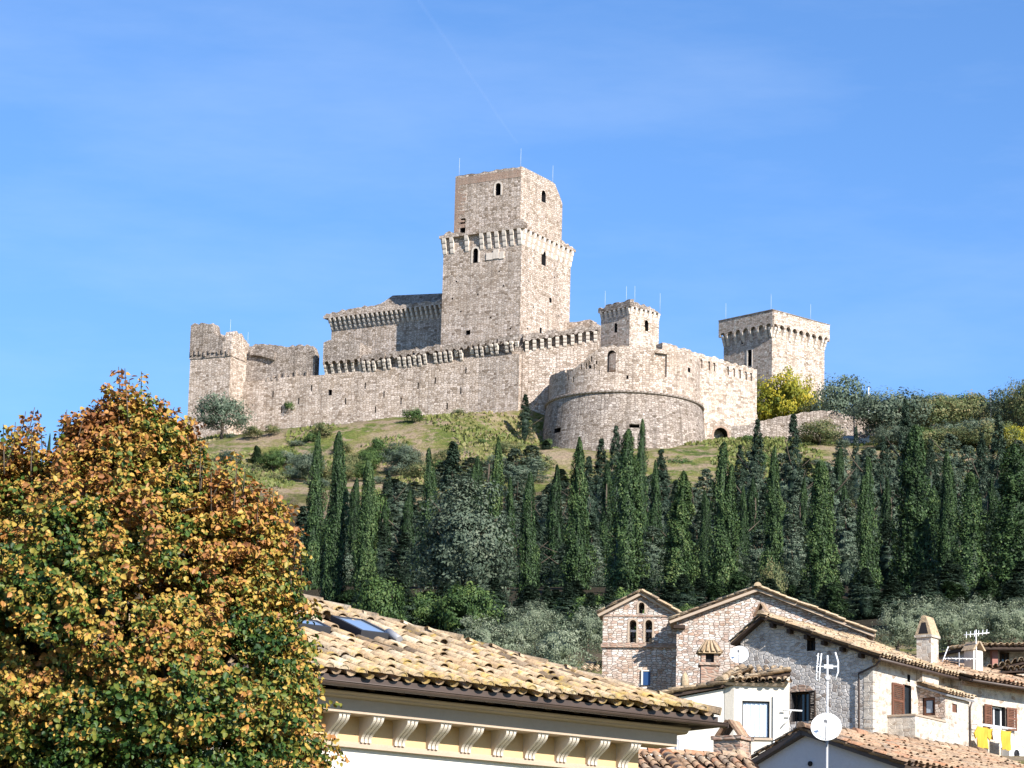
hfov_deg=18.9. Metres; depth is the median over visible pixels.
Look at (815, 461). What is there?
bush
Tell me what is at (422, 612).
undergrowth bush
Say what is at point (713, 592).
undergrowth bush
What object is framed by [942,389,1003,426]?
hillside tree
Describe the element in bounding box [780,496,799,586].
conifer tree
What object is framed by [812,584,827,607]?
undergrowth bush
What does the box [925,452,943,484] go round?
conifer tree
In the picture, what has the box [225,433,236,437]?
bush
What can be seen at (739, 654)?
satellite dish
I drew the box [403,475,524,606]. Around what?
holm oak
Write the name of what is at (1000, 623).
olive tree
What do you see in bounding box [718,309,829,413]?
square tower
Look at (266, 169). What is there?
sky
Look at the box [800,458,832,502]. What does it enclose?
conifer tree
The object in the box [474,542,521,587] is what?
conifer tree
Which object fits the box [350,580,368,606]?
undergrowth bush
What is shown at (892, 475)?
conifer tree
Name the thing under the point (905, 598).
undergrowth bush
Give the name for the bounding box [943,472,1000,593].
cypress tree
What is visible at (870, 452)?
conifer tree
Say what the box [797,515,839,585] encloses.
conifer tree
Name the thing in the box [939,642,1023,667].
loggia house
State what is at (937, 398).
hillside tree
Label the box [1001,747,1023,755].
air conditioner
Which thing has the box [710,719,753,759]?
brick chimney
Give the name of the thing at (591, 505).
conifer tree
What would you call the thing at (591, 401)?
round bastion
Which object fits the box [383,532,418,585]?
conifer tree
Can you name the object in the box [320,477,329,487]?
bush
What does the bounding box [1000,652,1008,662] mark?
window
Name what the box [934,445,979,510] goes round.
conifer tree
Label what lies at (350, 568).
conifer tree
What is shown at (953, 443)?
conifer tree
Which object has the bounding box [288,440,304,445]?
bush
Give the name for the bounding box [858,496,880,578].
conifer tree
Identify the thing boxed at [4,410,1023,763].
ground
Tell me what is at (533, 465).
conifer tree
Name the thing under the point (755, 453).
conifer tree
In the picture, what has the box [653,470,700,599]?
cypress tree
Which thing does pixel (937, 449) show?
bush
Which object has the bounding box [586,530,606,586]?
conifer tree
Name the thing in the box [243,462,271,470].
hillside tree
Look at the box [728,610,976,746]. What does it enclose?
rubble house
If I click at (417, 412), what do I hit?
bush
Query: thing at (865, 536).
cypress tree
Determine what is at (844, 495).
cypress tree
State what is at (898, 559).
conifer tree
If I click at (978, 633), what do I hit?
roof antenna
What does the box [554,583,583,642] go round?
undergrowth bush
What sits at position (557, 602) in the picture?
undergrowth bush
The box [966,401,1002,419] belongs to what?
hillside tree
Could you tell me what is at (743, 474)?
conifer tree
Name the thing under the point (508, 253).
castle keep
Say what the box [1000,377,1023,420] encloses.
hillside tree
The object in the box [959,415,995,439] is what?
hillside tree
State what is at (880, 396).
hillside tree
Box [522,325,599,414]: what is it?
recessed wall
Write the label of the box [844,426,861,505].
conifer tree
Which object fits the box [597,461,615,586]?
cypress tree
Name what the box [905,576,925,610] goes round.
undergrowth bush
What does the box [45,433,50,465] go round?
cypress tree
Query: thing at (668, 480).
conifer tree
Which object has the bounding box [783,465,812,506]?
conifer tree
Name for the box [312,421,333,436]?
bush
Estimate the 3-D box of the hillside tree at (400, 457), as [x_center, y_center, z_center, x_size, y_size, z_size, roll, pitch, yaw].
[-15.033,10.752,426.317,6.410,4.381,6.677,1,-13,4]
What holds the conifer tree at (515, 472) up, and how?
on the ground at (422, 436)
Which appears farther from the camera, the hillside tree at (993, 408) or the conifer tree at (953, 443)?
the hillside tree at (993, 408)
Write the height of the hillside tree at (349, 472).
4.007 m
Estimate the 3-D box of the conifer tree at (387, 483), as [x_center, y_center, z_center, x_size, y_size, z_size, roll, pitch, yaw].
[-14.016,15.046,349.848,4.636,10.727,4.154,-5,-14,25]
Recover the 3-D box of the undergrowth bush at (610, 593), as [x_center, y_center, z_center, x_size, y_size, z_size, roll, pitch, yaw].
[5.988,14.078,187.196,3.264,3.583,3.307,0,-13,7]
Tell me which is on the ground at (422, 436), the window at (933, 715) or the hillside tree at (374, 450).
the hillside tree at (374, 450)
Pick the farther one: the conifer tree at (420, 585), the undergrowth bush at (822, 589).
the conifer tree at (420, 585)
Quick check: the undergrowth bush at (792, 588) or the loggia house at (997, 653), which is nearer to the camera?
the loggia house at (997, 653)
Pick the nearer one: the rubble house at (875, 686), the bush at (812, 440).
the rubble house at (875, 686)
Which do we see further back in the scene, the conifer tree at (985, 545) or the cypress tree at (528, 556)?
the conifer tree at (985, 545)
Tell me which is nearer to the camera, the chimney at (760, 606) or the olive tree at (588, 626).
the chimney at (760, 606)
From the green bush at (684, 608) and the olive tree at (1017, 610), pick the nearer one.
the olive tree at (1017, 610)
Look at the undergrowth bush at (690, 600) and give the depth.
216.20 m
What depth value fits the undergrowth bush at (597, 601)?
195.78 m
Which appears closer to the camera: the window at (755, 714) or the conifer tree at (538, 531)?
the window at (755, 714)
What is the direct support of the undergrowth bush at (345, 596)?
on the ground at (422, 436)
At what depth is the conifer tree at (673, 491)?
307.87 m
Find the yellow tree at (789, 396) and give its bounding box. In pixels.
[757,365,821,420]
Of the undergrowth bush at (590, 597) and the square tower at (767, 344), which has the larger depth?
the square tower at (767, 344)
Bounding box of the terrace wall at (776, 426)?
[731,410,883,439]
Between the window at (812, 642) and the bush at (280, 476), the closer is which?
the window at (812, 642)
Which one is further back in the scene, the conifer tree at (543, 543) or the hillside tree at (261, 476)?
the hillside tree at (261, 476)
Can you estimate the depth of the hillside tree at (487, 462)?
414.14 m
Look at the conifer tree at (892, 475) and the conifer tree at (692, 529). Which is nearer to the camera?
the conifer tree at (692, 529)
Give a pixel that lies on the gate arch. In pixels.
(712, 426)
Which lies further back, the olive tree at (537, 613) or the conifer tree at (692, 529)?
the conifer tree at (692, 529)
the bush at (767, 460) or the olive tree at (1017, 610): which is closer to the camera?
the olive tree at (1017, 610)
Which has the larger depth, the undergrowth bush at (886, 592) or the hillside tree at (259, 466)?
the hillside tree at (259, 466)
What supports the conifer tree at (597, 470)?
on the ground at (422, 436)
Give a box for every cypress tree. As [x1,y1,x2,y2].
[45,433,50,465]
[250,445,262,464]
[297,430,327,588]
[318,431,349,601]
[343,478,360,585]
[348,460,378,595]
[379,503,393,585]
[396,490,416,585]
[415,447,438,586]
[468,456,483,505]
[469,464,479,585]
[482,436,504,585]
[503,477,518,586]
[515,471,540,600]
[541,464,565,586]
[557,437,599,589]
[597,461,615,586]
[601,429,655,592]
[635,418,648,585]
[646,460,667,585]
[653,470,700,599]
[696,490,713,584]
[701,441,740,598]
[734,486,752,586]
[746,477,760,584]
[756,444,785,584]
[797,477,811,583]
[799,460,842,602]
[833,447,846,518]
[835,485,856,587]
[851,456,883,596]
[876,477,898,588]
[888,424,941,595]
[928,485,940,585]
[935,451,959,585]
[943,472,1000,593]
[984,443,1023,593]
[985,478,1001,578]
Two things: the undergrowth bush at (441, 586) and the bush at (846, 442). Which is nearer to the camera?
the undergrowth bush at (441, 586)
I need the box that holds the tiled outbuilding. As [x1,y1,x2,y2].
[983,657,1023,676]
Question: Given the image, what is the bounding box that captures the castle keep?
[439,159,575,347]
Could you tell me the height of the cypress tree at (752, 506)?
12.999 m
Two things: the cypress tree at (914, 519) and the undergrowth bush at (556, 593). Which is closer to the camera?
the undergrowth bush at (556, 593)
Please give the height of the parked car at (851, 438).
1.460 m
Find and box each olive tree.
[453,614,524,653]
[481,606,545,655]
[508,598,566,635]
[509,613,600,670]
[559,604,604,661]
[871,597,927,650]
[893,594,957,652]
[918,600,982,651]
[942,592,996,642]
[965,600,1023,642]
[989,596,1023,641]
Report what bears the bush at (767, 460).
on the ground at (422, 436)
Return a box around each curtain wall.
[241,334,526,433]
[656,342,756,437]
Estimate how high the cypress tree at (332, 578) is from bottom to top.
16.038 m
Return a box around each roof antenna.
[942,647,974,665]
[965,630,988,669]
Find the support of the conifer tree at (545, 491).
on the ground at (422, 436)
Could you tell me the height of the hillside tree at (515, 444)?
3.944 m
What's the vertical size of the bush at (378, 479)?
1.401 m
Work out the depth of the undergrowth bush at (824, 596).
223.34 m
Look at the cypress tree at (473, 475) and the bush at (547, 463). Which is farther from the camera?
the bush at (547, 463)
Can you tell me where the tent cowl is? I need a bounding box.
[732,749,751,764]
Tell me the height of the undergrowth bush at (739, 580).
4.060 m
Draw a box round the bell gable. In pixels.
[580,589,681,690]
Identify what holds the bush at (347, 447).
on the ground at (422, 436)
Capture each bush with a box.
[210,449,242,463]
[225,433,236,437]
[240,424,263,437]
[264,424,283,433]
[269,473,290,479]
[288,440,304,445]
[303,432,316,441]
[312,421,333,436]
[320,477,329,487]
[330,441,352,451]
[333,589,357,607]
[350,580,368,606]
[352,573,410,621]
[369,436,388,449]
[374,475,383,483]
[390,462,408,474]
[393,582,421,625]
[402,407,422,421]
[402,587,452,631]
[420,582,456,632]
[426,581,504,633]
[452,408,465,414]
[479,577,513,627]
[494,441,513,453]
[501,588,540,641]
[503,585,545,620]
[530,586,561,640]
[533,451,555,469]
[546,589,563,604]
[546,598,571,623]
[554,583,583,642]
[558,595,597,633]
[560,580,586,599]
[567,592,612,633]
[573,592,602,641]
[593,586,618,642]
[597,587,643,638]
[614,580,631,594]
[638,577,657,595]
[650,582,681,628]
[669,574,697,608]
[677,603,693,611]
[685,589,700,606]
[693,578,707,604]
[702,584,728,603]
[726,571,749,593]
[742,434,758,441]
[742,439,766,452]
[755,558,790,593]
[757,451,770,466]
[763,578,781,593]
[786,584,799,596]
[794,580,818,607]
[799,435,821,442]
[811,458,820,463]
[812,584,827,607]
[818,583,848,617]
[821,582,853,620]
[835,438,850,445]
[843,582,881,619]
[845,567,889,618]
[851,580,886,619]
[861,584,909,619]
[879,575,912,612]
[897,589,909,604]
[898,570,951,617]
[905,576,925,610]
[932,445,956,452]
[934,560,970,605]
[935,581,969,611]
[952,565,971,600]
[955,578,1004,614]
[968,577,982,594]
[973,576,1001,609]
[995,581,1023,614]
[1001,560,1023,595]
[1001,583,1023,607]
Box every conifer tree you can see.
[290,506,308,584]
[296,503,326,536]
[321,547,354,584]
[327,491,350,548]
[353,522,399,585]
[377,478,417,500]
[379,470,405,534]
[379,489,420,584]
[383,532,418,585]
[388,481,413,527]
[388,509,402,554]
[406,481,425,499]
[411,441,473,578]
[413,500,423,515]
[416,516,438,587]
[424,460,472,487]
[456,457,503,485]
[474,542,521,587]
[485,448,533,498]
[499,480,538,532]
[509,510,550,586]
[512,394,541,441]
[513,500,523,555]
[518,445,550,482]
[518,527,550,586]
[533,440,553,449]
[533,498,547,549]
[534,483,570,521]
[538,469,572,505]
[538,487,566,586]
[539,540,586,586]
[561,505,570,537]
[562,456,599,536]
[569,515,608,586]
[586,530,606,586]
[589,438,607,514]
[595,484,613,532]
[597,425,620,523]
[602,535,641,585]
[634,526,668,586]
[645,474,673,518]
[647,449,670,579]
[648,473,674,496]
[661,480,697,580]
[687,487,702,536]
[688,525,711,583]
[691,468,714,519]
[691,502,714,545]
[694,520,746,586]
[709,501,716,550]
[727,451,759,493]
[729,493,757,585]
[733,444,749,526]
[734,418,766,513]
[739,529,786,586]
[744,465,763,514]
[757,486,782,582]
[777,453,810,502]
[778,517,810,586]
[779,414,812,513]
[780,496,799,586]
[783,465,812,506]
[784,477,810,547]
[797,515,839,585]
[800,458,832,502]
[807,461,856,527]
[829,441,852,499]
[830,498,875,587]
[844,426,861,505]
[847,447,881,517]
[847,449,880,495]
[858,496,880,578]
[874,436,894,513]
[874,519,897,586]
[875,483,905,546]
[878,445,899,493]
[879,398,911,525]
[889,528,930,579]
[923,438,942,503]
[924,462,943,488]
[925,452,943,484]
[926,475,959,546]
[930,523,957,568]
[932,433,966,494]
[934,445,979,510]
[951,468,964,553]
[970,432,988,514]
[973,446,995,472]
[977,470,995,514]
[979,520,997,576]
[980,414,1008,537]
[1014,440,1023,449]
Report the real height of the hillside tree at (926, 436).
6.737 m
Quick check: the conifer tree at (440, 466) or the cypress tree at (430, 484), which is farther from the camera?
the conifer tree at (440, 466)
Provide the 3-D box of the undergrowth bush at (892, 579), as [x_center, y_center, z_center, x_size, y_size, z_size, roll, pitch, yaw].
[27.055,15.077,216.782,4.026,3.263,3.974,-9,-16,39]
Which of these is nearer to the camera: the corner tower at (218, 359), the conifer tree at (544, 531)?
the conifer tree at (544, 531)
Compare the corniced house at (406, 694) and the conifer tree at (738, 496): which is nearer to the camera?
the corniced house at (406, 694)
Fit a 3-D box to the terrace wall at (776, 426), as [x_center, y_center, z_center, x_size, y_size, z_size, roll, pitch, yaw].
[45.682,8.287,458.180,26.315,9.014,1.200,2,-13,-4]
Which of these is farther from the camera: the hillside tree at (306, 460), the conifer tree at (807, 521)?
the hillside tree at (306, 460)
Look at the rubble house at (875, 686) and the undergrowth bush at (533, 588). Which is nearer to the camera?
the rubble house at (875, 686)
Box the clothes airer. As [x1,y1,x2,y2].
[971,724,1015,728]
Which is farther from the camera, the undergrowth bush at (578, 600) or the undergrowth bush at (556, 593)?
the undergrowth bush at (556, 593)
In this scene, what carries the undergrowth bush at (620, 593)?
on the ground at (422, 436)
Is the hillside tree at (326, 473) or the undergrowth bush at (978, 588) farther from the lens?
the hillside tree at (326, 473)
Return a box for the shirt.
[973,726,991,748]
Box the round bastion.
[543,345,705,450]
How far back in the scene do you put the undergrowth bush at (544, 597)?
191.33 m
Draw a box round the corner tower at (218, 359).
[187,323,248,438]
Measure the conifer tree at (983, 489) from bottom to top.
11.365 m
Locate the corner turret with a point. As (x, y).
(629, 322)
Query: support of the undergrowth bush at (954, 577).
on the ground at (422, 436)
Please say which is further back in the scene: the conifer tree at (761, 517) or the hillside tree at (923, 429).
the hillside tree at (923, 429)
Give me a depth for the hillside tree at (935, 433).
437.78 m
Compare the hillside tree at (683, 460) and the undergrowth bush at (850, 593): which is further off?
the hillside tree at (683, 460)
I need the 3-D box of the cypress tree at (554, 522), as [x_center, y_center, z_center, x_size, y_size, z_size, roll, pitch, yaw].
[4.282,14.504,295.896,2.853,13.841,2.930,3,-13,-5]
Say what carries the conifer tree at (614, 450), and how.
on the ground at (422, 436)
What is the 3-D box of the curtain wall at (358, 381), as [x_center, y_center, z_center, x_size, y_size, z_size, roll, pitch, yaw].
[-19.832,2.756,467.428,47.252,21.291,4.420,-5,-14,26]
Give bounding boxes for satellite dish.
[730,646,748,664]
[811,713,841,767]
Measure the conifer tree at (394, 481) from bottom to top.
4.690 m
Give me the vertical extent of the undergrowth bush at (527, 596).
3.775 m
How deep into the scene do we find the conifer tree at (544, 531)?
314.44 m
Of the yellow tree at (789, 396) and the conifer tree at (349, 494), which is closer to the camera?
the conifer tree at (349, 494)
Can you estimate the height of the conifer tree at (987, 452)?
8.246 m
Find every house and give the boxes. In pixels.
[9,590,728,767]
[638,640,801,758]
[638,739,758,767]
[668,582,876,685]
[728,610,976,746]
[751,721,1023,767]
[913,655,1023,755]
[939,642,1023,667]
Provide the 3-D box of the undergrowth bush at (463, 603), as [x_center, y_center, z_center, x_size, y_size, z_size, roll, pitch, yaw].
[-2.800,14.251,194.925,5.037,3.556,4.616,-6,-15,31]
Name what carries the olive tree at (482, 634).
on the ground at (422, 436)
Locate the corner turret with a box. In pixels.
[598,286,660,371]
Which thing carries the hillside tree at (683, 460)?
on the ground at (422, 436)
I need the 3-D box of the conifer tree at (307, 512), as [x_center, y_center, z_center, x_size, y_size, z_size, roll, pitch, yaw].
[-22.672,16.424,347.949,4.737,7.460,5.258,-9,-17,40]
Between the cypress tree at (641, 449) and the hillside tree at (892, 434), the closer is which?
the cypress tree at (641, 449)
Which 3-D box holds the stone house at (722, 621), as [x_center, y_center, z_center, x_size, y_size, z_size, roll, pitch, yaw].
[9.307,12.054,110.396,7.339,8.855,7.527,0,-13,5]
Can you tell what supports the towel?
hanging from the clothes airer
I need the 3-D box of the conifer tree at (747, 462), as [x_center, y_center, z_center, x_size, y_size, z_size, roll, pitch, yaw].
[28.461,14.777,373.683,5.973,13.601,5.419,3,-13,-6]
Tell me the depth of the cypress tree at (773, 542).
255.26 m
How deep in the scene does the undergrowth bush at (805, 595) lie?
217.43 m
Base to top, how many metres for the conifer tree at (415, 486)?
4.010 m
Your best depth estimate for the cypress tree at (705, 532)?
265.29 m
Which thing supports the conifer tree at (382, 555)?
on the ground at (422, 436)
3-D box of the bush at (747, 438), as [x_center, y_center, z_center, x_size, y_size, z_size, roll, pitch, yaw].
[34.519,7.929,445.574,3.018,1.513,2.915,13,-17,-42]
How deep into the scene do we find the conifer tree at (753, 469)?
336.89 m
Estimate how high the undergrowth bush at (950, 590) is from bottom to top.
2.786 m
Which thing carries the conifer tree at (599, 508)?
on the ground at (422, 436)
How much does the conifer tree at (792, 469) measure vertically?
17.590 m
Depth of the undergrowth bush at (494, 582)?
210.26 m
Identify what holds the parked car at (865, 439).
on the ground at (422, 436)
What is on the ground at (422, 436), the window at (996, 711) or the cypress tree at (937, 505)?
the cypress tree at (937, 505)
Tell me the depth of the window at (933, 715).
99.49 m
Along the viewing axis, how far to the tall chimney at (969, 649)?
103.92 m
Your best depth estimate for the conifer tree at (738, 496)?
299.91 m
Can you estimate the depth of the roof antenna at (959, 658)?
103.53 m
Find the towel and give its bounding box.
[1001,730,1010,750]
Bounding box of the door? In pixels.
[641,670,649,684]
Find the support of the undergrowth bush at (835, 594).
on the ground at (422, 436)
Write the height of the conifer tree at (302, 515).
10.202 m
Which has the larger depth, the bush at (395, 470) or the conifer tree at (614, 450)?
the bush at (395, 470)
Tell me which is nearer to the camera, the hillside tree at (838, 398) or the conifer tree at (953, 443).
the conifer tree at (953, 443)
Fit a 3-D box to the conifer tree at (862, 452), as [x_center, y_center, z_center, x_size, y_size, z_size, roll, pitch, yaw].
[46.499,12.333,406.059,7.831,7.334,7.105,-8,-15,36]
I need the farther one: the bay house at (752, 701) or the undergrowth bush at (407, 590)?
the undergrowth bush at (407, 590)
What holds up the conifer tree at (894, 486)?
on the ground at (422, 436)
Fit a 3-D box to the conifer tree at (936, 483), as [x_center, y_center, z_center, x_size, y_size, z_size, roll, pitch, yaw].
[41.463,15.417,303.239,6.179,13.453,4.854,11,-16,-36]
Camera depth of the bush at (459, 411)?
455.04 m
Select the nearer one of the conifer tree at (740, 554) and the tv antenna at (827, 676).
the tv antenna at (827, 676)
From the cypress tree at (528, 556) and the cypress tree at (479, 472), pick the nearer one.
the cypress tree at (528, 556)
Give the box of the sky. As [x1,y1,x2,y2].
[0,0,1023,461]
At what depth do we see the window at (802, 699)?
98.96 m
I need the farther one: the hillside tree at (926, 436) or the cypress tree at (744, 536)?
the hillside tree at (926, 436)
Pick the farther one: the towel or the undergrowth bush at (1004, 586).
the undergrowth bush at (1004, 586)
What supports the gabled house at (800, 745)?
on the ground at (422, 436)
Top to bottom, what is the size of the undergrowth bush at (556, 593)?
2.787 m
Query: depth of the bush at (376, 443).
435.22 m
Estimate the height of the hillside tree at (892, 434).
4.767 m
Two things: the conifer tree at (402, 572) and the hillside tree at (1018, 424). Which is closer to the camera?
the conifer tree at (402, 572)
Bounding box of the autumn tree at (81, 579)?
[0,367,349,767]
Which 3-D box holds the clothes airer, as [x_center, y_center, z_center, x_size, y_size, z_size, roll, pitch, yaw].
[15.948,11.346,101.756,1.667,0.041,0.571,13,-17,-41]
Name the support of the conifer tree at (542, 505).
on the ground at (422, 436)
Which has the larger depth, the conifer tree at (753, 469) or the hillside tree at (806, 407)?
the hillside tree at (806, 407)
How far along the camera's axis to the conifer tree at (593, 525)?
301.12 m
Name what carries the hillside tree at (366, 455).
on the ground at (422, 436)
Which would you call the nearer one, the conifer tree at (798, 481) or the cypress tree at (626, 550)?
the cypress tree at (626, 550)
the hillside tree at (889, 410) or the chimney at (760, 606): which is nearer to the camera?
the chimney at (760, 606)
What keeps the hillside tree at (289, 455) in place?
on the ground at (422, 436)
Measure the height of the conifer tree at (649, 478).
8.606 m
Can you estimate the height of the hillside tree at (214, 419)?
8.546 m
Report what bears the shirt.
hanging from the clothes airer
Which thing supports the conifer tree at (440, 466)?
on the ground at (422, 436)
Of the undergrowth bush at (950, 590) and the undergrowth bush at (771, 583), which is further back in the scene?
the undergrowth bush at (950, 590)
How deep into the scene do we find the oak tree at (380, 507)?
342.97 m
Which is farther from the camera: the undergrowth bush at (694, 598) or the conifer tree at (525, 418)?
the conifer tree at (525, 418)
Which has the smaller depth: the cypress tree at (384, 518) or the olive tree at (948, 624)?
the olive tree at (948, 624)
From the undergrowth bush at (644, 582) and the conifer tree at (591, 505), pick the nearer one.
the undergrowth bush at (644, 582)
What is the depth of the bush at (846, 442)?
440.83 m
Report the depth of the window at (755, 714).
86.16 m
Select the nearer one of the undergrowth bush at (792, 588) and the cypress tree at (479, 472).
the undergrowth bush at (792, 588)
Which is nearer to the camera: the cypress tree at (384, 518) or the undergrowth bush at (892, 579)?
the undergrowth bush at (892, 579)
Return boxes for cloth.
[992,730,1000,741]
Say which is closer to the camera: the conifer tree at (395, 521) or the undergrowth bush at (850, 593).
the undergrowth bush at (850, 593)
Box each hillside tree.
[189,390,257,438]
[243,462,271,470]
[246,473,272,479]
[256,449,287,471]
[280,449,302,466]
[280,465,310,479]
[290,450,326,481]
[322,464,353,480]
[329,461,360,479]
[342,450,363,479]
[351,449,380,469]
[353,460,376,478]
[360,448,387,459]
[381,441,418,457]
[382,444,425,467]
[398,461,436,478]
[431,448,447,462]
[481,453,513,473]
[492,441,525,448]
[664,455,692,463]
[796,401,821,412]
[797,417,848,444]
[810,372,877,419]
[839,385,935,435]
[852,393,888,412]
[866,427,898,446]
[871,423,908,447]
[894,425,939,446]
[895,430,950,448]
[896,426,951,444]
[907,391,977,429]
[921,393,967,428]
[924,392,948,428]
[930,419,978,447]
[937,425,977,445]
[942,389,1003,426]
[947,391,987,422]
[951,417,1023,450]
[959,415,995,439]
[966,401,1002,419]
[974,384,1023,427]
[986,423,1023,447]
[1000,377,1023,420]
[1010,394,1023,428]
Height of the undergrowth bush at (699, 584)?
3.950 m
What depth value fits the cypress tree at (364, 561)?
245.81 m
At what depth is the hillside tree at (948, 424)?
441.39 m
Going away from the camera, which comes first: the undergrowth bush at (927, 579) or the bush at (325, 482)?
the undergrowth bush at (927, 579)
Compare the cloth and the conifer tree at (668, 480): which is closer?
the cloth
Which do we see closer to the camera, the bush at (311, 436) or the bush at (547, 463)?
the bush at (547, 463)
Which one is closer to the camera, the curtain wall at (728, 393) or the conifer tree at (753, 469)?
the conifer tree at (753, 469)
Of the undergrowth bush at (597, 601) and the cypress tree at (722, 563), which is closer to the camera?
the undergrowth bush at (597, 601)
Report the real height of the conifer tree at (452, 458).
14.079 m
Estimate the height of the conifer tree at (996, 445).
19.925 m
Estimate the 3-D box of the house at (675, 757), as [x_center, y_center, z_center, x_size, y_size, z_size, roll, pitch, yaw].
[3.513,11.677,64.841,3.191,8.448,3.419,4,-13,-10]
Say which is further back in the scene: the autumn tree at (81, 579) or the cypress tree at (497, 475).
the cypress tree at (497, 475)
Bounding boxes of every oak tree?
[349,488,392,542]
[769,503,796,538]
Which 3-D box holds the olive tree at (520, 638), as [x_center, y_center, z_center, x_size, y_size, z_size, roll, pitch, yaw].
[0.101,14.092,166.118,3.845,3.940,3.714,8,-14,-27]
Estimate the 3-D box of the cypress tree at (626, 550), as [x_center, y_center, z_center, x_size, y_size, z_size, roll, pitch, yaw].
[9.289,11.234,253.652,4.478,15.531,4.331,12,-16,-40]
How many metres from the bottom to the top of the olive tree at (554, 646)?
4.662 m
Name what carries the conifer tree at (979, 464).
on the ground at (422, 436)
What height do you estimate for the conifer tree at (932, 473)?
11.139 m
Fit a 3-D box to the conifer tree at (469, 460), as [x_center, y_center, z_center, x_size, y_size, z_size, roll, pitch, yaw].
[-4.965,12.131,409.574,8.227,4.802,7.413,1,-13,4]
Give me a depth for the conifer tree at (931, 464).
356.54 m
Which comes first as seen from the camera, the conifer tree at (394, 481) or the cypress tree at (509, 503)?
the cypress tree at (509, 503)
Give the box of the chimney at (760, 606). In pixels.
[753,603,769,617]
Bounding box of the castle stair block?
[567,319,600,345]
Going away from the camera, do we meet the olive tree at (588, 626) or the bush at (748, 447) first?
the olive tree at (588, 626)
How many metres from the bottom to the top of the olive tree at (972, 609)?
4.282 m
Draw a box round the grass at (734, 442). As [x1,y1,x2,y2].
[186,410,1004,497]
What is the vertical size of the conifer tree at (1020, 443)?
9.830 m
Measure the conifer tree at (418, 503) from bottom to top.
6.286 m
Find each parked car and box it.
[833,435,862,443]
[861,436,875,443]
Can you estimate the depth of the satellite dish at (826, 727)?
67.98 m
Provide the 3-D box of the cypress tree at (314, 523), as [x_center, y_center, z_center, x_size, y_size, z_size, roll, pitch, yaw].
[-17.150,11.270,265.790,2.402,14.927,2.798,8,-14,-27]
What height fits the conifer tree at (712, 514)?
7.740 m
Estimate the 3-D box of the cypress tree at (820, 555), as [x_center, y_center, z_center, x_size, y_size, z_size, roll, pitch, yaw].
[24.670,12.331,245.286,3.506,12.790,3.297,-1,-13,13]
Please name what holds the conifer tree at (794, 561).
on the ground at (422, 436)
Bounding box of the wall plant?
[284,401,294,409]
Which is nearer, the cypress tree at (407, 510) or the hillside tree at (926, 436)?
the cypress tree at (407, 510)
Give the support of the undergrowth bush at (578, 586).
on the ground at (422, 436)
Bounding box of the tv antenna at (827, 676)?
[815,652,838,712]
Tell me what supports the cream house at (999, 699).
on the ground at (422, 436)
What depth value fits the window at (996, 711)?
102.70 m
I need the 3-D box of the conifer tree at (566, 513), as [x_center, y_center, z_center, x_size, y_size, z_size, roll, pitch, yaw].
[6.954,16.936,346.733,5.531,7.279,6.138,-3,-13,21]
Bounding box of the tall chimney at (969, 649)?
[961,641,985,670]
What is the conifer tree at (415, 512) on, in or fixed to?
on the ground at (422, 436)
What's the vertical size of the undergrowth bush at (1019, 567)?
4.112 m
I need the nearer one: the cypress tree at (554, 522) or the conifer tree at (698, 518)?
the cypress tree at (554, 522)
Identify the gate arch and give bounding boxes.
[704,420,730,438]
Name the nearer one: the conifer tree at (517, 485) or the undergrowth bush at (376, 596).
the undergrowth bush at (376, 596)
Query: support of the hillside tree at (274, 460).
on the ground at (422, 436)
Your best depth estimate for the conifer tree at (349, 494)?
341.84 m
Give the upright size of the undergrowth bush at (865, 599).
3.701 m
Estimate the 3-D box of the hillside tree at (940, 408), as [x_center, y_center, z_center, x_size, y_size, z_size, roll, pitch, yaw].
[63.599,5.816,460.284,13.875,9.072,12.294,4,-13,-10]
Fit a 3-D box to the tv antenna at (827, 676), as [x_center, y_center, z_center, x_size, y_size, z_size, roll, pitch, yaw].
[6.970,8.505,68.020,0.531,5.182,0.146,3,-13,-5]
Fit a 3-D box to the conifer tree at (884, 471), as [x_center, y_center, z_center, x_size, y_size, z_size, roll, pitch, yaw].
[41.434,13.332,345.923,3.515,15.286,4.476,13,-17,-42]
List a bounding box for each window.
[742,701,771,740]
[796,693,808,721]
[810,638,814,650]
[904,685,908,713]
[923,697,936,717]
[992,706,1000,728]
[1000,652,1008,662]
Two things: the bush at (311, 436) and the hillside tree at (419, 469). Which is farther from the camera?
the bush at (311, 436)
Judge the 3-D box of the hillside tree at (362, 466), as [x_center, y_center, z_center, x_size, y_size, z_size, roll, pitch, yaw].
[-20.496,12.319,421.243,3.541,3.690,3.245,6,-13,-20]
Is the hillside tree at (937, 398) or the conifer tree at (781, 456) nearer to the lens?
the conifer tree at (781, 456)
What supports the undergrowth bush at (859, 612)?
on the ground at (422, 436)
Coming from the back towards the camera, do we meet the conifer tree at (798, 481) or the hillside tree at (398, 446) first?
the hillside tree at (398, 446)
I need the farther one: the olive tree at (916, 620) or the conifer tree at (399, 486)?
the conifer tree at (399, 486)
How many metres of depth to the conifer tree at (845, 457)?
401.75 m
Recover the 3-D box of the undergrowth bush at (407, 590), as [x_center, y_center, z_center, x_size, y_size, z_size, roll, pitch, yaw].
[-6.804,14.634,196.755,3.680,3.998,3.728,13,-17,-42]
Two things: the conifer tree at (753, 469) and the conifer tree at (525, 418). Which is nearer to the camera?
the conifer tree at (753, 469)

